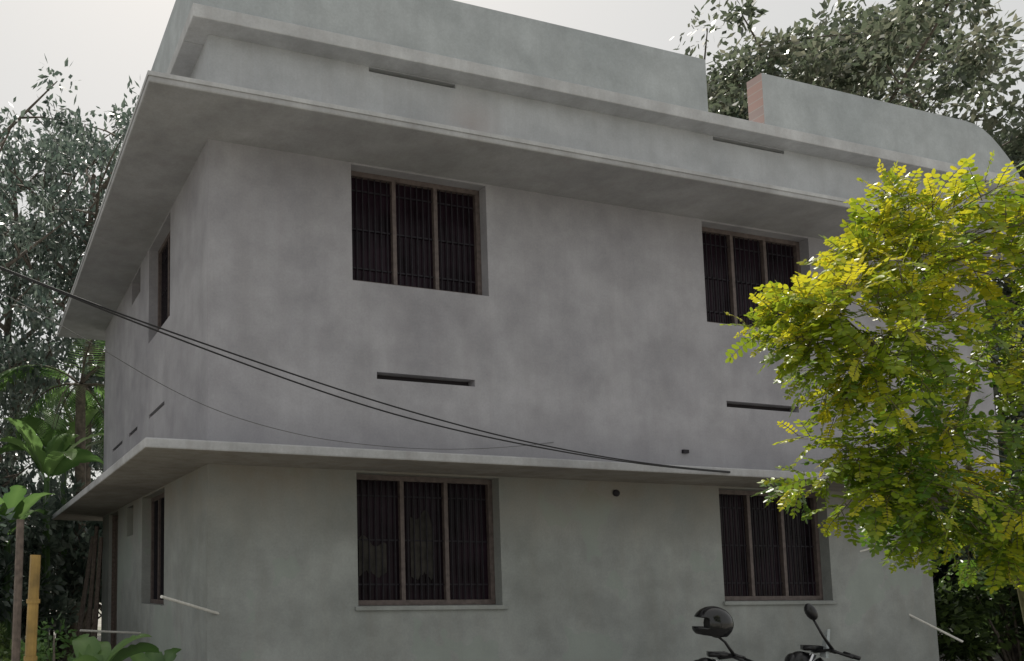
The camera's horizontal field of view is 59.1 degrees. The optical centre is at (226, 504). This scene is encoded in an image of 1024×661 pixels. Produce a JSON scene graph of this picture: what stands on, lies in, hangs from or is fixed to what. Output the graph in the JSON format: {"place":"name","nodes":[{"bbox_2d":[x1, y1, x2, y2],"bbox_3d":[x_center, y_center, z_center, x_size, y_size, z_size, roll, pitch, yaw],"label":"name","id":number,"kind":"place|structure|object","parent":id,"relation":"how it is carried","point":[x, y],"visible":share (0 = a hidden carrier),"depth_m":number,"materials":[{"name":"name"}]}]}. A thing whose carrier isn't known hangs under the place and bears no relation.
{"place":"outdoors","nodes":[
{"label":"outdoors","id":0,"kind":"place"},
{"bbox_2d":[0,0,1023,496],"label":"sky","id":1,"kind":"structure","parent":0,"point":[107,42],"materials":[{"name":"white"}]},
{"bbox_2d":[24,603,1002,660],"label":"ground","id":2,"kind":"structure","parent":0,"point":[997,657],"depth_m":18.08,"materials":[{"name":"soil"}]},
{"bbox_2d":[0,624,10,659],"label":"shrub","id":3,"kind":"object","parent":2,"relation":"on","point":[4,643],"visible":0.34,"depth_m":9.62,"materials":[{"name":"green plant"}]},
{"bbox_2d":[0,504,28,623],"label":"shrub","id":4,"kind":"object","parent":2,"relation":"on","point":[6,557],"visible":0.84,"depth_m":12.41,"materials":[{"name":"green plant"}]},
{"bbox_2d":[11,519,23,660],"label":"wooden post","id":5,"kind":"object","parent":2,"relation":"on","point":[17,613],"visible":1,"depth_m":5.10,"materials":[{"name":"brown wood"}]},
{"bbox_2d":[0,211,42,261],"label":"leafy tree","id":6,"kind":"object","parent":2,"relation":"on","point":[22,235],"visible":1,"depth_m":18.16,"materials":[{"name":"green plant"}]},
{"bbox_2d":[0,639,52,660],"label":"shrub","id":7,"kind":"object","parent":2,"relation":"on","point":[8,652],"visible":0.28,"depth_m":7.40,"materials":[{"name":"green plant"}]},
{"bbox_2d":[0,485,54,648],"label":"banana plant","id":8,"kind":"object","parent":2,"relation":"on","point":[17,500],"visible":0.52,"depth_m":12.98,"materials":[{"name":"green plant"}]},
{"bbox_2d":[23,555,40,660],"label":"bamboo pole","id":9,"kind":"object","parent":2,"relation":"on","point":[33,601],"visible":1,"depth_m":4.82,"materials":[{"name":"wood"}]},
{"bbox_2d":[0,463,72,574],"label":"shrub","id":10,"kind":"object","parent":2,"relation":"on","point":[23,481],"visible":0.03,"depth_m":20.45,"materials":[{"name":"green plant"}]},
{"bbox_2d":[0,485,80,642],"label":"shrub","id":11,"kind":"object","parent":2,"relation":"on","point":[36,538],"visible":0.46,"depth_m":14.73,"materials":[{"name":"green plant"}]},
{"bbox_2d":[0,54,87,488],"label":"leafy tree","id":12,"kind":"object","parent":2,"relation":"on","point":[39,290],"visible":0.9,"depth_m":18.73,"materials":[{"name":"green plant"}]},
{"bbox_2d":[10,612,81,660],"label":"shrub","id":13,"kind":"object","parent":2,"relation":"on","point":[48,656],"visible":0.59,"depth_m":6.52,"materials":[{"name":"green plant"}]},
{"bbox_2d":[0,473,102,660],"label":"shrub","id":14,"kind":"object","parent":2,"relation":"on","point":[70,576],"visible":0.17,"depth_m":16.07,"materials":[{"name":"green plant"}]},
{"bbox_2d":[0,417,103,660],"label":"banana plant","id":15,"kind":"object","parent":2,"relation":"on","point":[55,458],"visible":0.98,"depth_m":15.13,"materials":[{"name":"green plant"}]},
{"bbox_2d":[0,408,103,653],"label":"banana plant","id":16,"kind":"object","parent":2,"relation":"on","point":[32,423],"visible":0.23,"depth_m":17.46,"materials":[{"name":"green plant"}]},
{"bbox_2d":[0,338,104,660],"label":"palm tree","id":17,"kind":"object","parent":2,"relation":"on","point":[81,399],"visible":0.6,"depth_m":16.87,"materials":[{"name":"green plant"}]},
{"bbox_2d":[0,103,131,484],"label":"leafy tree","id":18,"kind":"object","parent":2,"relation":"on","point":[6,327],"visible":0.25,"depth_m":26.79,"materials":[{"name":"green plant"}]},
{"bbox_2d":[28,227,104,495],"bbox_3d":[-3.643,-3.869,29.613,7.843,16.464,7.294,5,-8,-43],"label":"leafy tree","id":19,"kind":"object","parent":2,"relation":"on","point":[67,475],"visible":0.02,"depth_m":28.32,"materials":[{"name":"green plant"}]},
{"bbox_2d":[0,76,139,636],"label":"leafy tree","id":20,"kind":"object","parent":2,"relation":"on","point":[93,197],"visible":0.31,"depth_m":22.90,"materials":[{"name":"green plant"}]},
{"bbox_2d":[41,522,102,614],"bbox_3d":[-2.063,1.475,18.884,4.498,3.802,3.736,3,-6,-29],"label":"shrub","id":21,"kind":"object","parent":2,"relation":"on","point":[100,606],"depth_m":17.73,"materials":[{"name":"green plant"}]},
{"bbox_2d":[73,526,102,652],"bbox_3d":[-2.192,1.589,13.546,0.410,2.489,0.774,4,-7,-36],"label":"leaning timber","id":22,"kind":"object","parent":2,"relation":"on","point":[92,555],"visible":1,"depth_m":13.53,"materials":[{"name":"brown wood"}]},
{"bbox_2d":[72,633,158,660],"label":"banana plant","id":23,"kind":"object","parent":2,"relation":"on","point":[88,648],"visible":1,"depth_m":6.22,"materials":[{"name":"green plant"}]},
{"bbox_2d":[101,467,201,660],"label":"side wall","id":24,"kind":"structure","parent":2,"relation":"on","point":[167,624],"depth_m":9.60,"materials":[{"name":"paint"}]},
{"bbox_2d":[111,515,117,650],"bbox_3d":[-1.694,1.343,13.090,0.100,2.420,0.850,2,-6,-17],"label":"side door","id":25,"kind":"structure","parent":24,"relation":"attached to","point":[114,578],"depth_m":13.44,"materials":[{"name":"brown wood"}]},
{"bbox_2d":[150,492,164,603],"bbox_3d":[-0.774,0.547,10.334,0.060,1.376,1.316,2,-6,-17],"label":"side window","id":26,"kind":"structure","parent":24,"relation":"attached to","point":[157,552],"depth_m":10.65,"materials":[{"name":"metal"}]},
{"bbox_2d":[130,648,180,660],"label":"banana plant","id":27,"kind":"object","parent":2,"relation":"on","point":[169,655],"visible":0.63,"depth_m":6.68,"materials":[{"name":"green plant"}]},
{"bbox_2d":[201,464,938,660],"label":"front wall","id":28,"kind":"structure","parent":2,"relation":"on","point":[586,570],"depth_m":9.00,"materials":[{"name":"paint"}]},
{"bbox_2d":[356,474,495,605],"bbox_3d":[2.080,0.381,8.752,1.676,1.346,0.060,2,-6,-17],"label":"window","id":29,"kind":"structure","parent":28,"relation":"attached to","point":[459,511],"depth_m":8.78,"materials":[{"name":"metal"}]},
{"bbox_2d":[359,535,386,577],"bbox_3d":[1.512,0.538,8.573,0.320,0.446,0.010,2,-6,-17],"label":"hanging cloth","id":30,"kind":"object","parent":29,"relation":"hanging from","point":[372,557],"visible":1,"depth_m":8.57,"materials":[{"name":"grey fabric"}]},
{"bbox_2d":[410,510,432,579],"bbox_3d":[2.067,0.426,8.755,0.280,0.742,0.010,2,-6,-17],"label":"hanging cloth","id":31,"kind":"object","parent":29,"relation":"hanging from","point":[423,547],"visible":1,"depth_m":8.75,"materials":[{"name":"black fabric"}]},
{"bbox_2d":[80,542,962,641],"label":"wall pipes","id":32,"kind":"object","parent":28,"relation":"attached to","point":[217,613],"depth_m":10.35,"materials":[{"name":"white plastic"}]},
{"bbox_2d":[52,437,1020,520],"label":"floor slab","id":33,"kind":"structure","parent":28,"relation":"on","point":[145,466],"depth_m":8.31,"materials":[{"name":"grey concrete"}]},
{"bbox_2d":[103,150,202,472],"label":"side wall","id":34,"kind":"structure","parent":33,"relation":"on","point":[139,407],"depth_m":10.08,"materials":[{"name":"paint"}]},
{"bbox_2d":[158,232,169,329],"bbox_3d":[-0.698,-2.787,10.404,0.060,1.266,1.216,2,-6,-17],"label":"side window","id":35,"kind":"structure","parent":34,"relation":"attached to","point":[164,283],"depth_m":10.77,"materials":[{"name":"glass"}]},
{"bbox_2d":[202,139,1000,477],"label":"front wall","id":36,"kind":"structure","parent":33,"relation":"on","point":[578,325],"depth_m":9.10,"materials":[{"name":"paint"}]},
{"bbox_2d":[351,171,481,294],"bbox_3d":[2.051,-2.920,9.059,1.636,1.256,0.060,2,-6,-17],"label":"window","id":37,"kind":"structure","parent":36,"relation":"attached to","point":[413,233],"depth_m":9.07,"materials":[{"name":"metal"}]},
{"bbox_2d":[377,375,789,411],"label":"vent backs","id":38,"kind":"object","parent":36,"relation":"on","point":[467,384],"visible":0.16,"depth_m":8.99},
{"bbox_2d":[613,208,876,496],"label":"wall brackets","id":39,"kind":"object","parent":36,"relation":"attached to","point":[616,493],"depth_m":9.35,"materials":[{"name":"metal"}]},
{"bbox_2d":[702,227,800,327],"bbox_3d":[6.567,-2.788,10.442,1.726,1.256,0.060,2,-6,-17],"label":"window","id":40,"kind":"structure","parent":36,"relation":"attached to","point":[738,267],"depth_m":10.42,"materials":[{"name":"metal"}]},
{"bbox_2d":[355,601,837,610],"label":"window sills","id":41,"kind":"structure","parent":28,"relation":"attached to","point":[381,608],"depth_m":8.67,"materials":[{"name":"paint"}]},
{"bbox_2d":[719,490,822,600],"bbox_3d":[6.581,0.502,10.131,1.696,1.326,0.060,2,-6,-17],"label":"window","id":42,"kind":"structure","parent":28,"relation":"attached to","point":[770,551],"depth_m":10.14,"materials":[{"name":"metal"}]},
{"bbox_2d":[694,638,752,660],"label":"motorcycle","id":43,"kind":"object","parent":2,"relation":"on","point":[720,655],"visible":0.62,"depth_m":7.04,"materials":[{"name":"black plastic"}]},
{"bbox_2d":[692,606,733,637],"bbox_3d":[4.049,0.975,6.908,0.300,0.260,0.256,4,-3,26],"label":"motorcycle helmet","id":44,"kind":"object","parent":43,"relation":"on","point":[718,622],"visible":1,"depth_m":6.82,"materials":[{"name":"black plastic"}]},
{"bbox_2d":[718,57,777,118],"bbox_3d":[15.915,-6.173,30.713,12.383,21.266,11.517,-1,-6,10],"label":"leafy tree","id":45,"kind":"object","parent":2,"relation":"on","point":[737,113],"visible":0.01,"depth_m":27.01,"materials":[{"name":"green plant"}]},
{"bbox_2d":[670,0,830,114],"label":"leafy tree","id":46,"kind":"object","parent":2,"relation":"on","point":[744,67],"visible":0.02,"depth_m":23.18,"materials":[{"name":"green plant"}]},
{"bbox_2d":[784,603,860,660],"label":"motorcycle","id":47,"kind":"object","parent":2,"relation":"on","point":[825,649],"visible":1,"depth_m":7.31,"materials":[{"name":"black plastic"}]},
{"bbox_2d":[724,31,942,110],"bbox_3d":[24.144,-7.691,37.594,13.188,25.679,12.821,-2,-6,18],"label":"leafy tree","id":48,"kind":"object","parent":2,"relation":"on","point":[917,80],"depth_m":31.94,"materials":[{"name":"green plant"}]},
{"bbox_2d":[706,0,1023,351],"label":"leafy tree","id":49,"kind":"object","parent":2,"relation":"on","point":[834,53],"visible":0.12,"depth_m":23.73,"materials":[{"name":"green plant"}]},
{"bbox_2d":[719,0,1023,399],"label":"leafy tree","id":50,"kind":"object","parent":2,"relation":"on","point":[937,37],"visible":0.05,"depth_m":27.45,"materials":[{"name":"green plant"}]},
{"bbox_2d":[720,151,1023,621],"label":"pinnate leaved tree","id":51,"kind":"object","parent":2,"relation":"on","point":[898,497],"visible":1,"depth_m":4.47,"materials":[{"name":"green plant"}]},
{"bbox_2d":[842,13,1023,646],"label":"leafy tree","id":52,"kind":"object","parent":2,"relation":"on","point":[962,70],"visible":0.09,"depth_m":17.50,"materials":[{"name":"green plant"}]},
{"bbox_2d":[933,581,992,660],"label":"shrub","id":53,"kind":"object","parent":2,"relation":"on","point":[954,621],"visible":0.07,"depth_m":11.69,"materials":[{"name":"green plant"}]},
{"bbox_2d":[931,507,1011,617],"bbox_3d":[11.717,1.280,15.050,4.090,3.456,3.396,0,-5,2],"label":"shrub","id":54,"kind":"object","parent":2,"relation":"on","point":[942,569],"visible":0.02,"depth_m":14.42,"materials":[{"name":"green plant"}]},
{"bbox_2d":[927,422,1023,660],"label":"shrub","id":55,"kind":"object","parent":2,"relation":"on","point":[1001,459],"depth_m":15.62,"materials":[{"name":"green plant"}]},
{"bbox_2d":[933,556,1023,660],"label":"shrub","id":56,"kind":"object","parent":2,"relation":"on","point":[985,641],"visible":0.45,"depth_m":11.84,"materials":[{"name":"green plant"}]},
{"bbox_2d":[933,474,1023,660],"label":"shrub","id":57,"kind":"object","parent":2,"relation":"on","point":[954,581],"visible":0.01,"depth_m":14.33,"materials":[{"name":"green plant"}]},
{"bbox_2d":[987,309,1023,455],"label":"leafy tree","id":58,"kind":"object","parent":2,"relation":"on","point":[1001,348],"depth_m":16.28,"materials":[{"name":"green plant"}]},
{"bbox_2d":[993,412,1023,635],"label":"shrub","id":59,"kind":"object","parent":2,"relation":"on","point":[1021,413],"depth_m":19.45,"materials":[{"name":"green plant"}]},
{"bbox_3d":[-5.238,-0.770,4.025,1.000,5.400,0.247,2,-6,-17],"label":"utility pole","id":60,"kind":"object","parent":2,"relation":"on","visible":0},
{"bbox_2d":[0,292,553,448],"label":"thin wire","id":61,"kind":"object","parent":60,"relation":"attached to","point":[237,417],"visible":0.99,"depth_m":7.04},
{"bbox_2d":[0,266,729,471],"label":"power cable","id":62,"kind":"object","parent":60,"relation":"attached to","point":[341,389],"visible":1,"depth_m":6.46,"materials":[{"name":"black rubber"}]},
{"bbox_2d":[0,268,730,472],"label":"power cable","id":63,"kind":"object","parent":60,"relation":"attached to","point":[333,394],"visible":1,"depth_m":6.43,"materials":[{"name":"black rubber"}]},
{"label":"rear walls","id":64,"kind":"object","parent":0,"visible":0},
{"bbox_2d":[58,75,1023,340],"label":"roof slab","id":65,"kind":"structure","parent":64,"relation":"on","point":[176,125],"depth_m":8.93,"materials":[{"name":"grey concrete"}]},
{"bbox_2d":[190,44,204,79],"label":"parapet side wall","id":66,"kind":"structure","parent":65,"relation":"on","point":[197,72],"depth_m":8.69,"materials":[{"name":"paint"}]},
{"bbox_2d":[57,70,1018,333],"bbox_3d":[4.221,-3.275,12.982,12.735,0.043,7.975,2,-6,-17],"label":"roof edge strip","id":67,"kind":"object","parent":65,"relation":"attached to","point":[311,102],"visible":1,"depth_m":8.38,"materials":[{"name":"grey concrete"}]},
{"bbox_2d":[204,34,996,222],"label":"parapet wall","id":68,"kind":"structure","parent":65,"relation":"on","point":[237,63],"depth_m":9.44,"materials":[{"name":"paint"}]},
{"bbox_2d":[166,3,1023,196],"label":"coping","id":69,"kind":"object","parent":68,"relation":"on","point":[202,22],"visible":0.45,"depth_m":9.27,"materials":[{"name":"paint"}]},
{"bbox_2d":[151,0,707,111],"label":"parapet wall","id":70,"kind":"structure","parent":69,"relation":"on","point":[471,33],"depth_m":9.27,"materials":[{"name":"paint"}]},
{"bbox_2d":[746,73,1019,177],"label":"curved parapet wall","id":71,"kind":"structure","parent":69,"relation":"on","point":[800,106],"depth_m":10.90,"materials":[{"name":"paint"}]}
]}

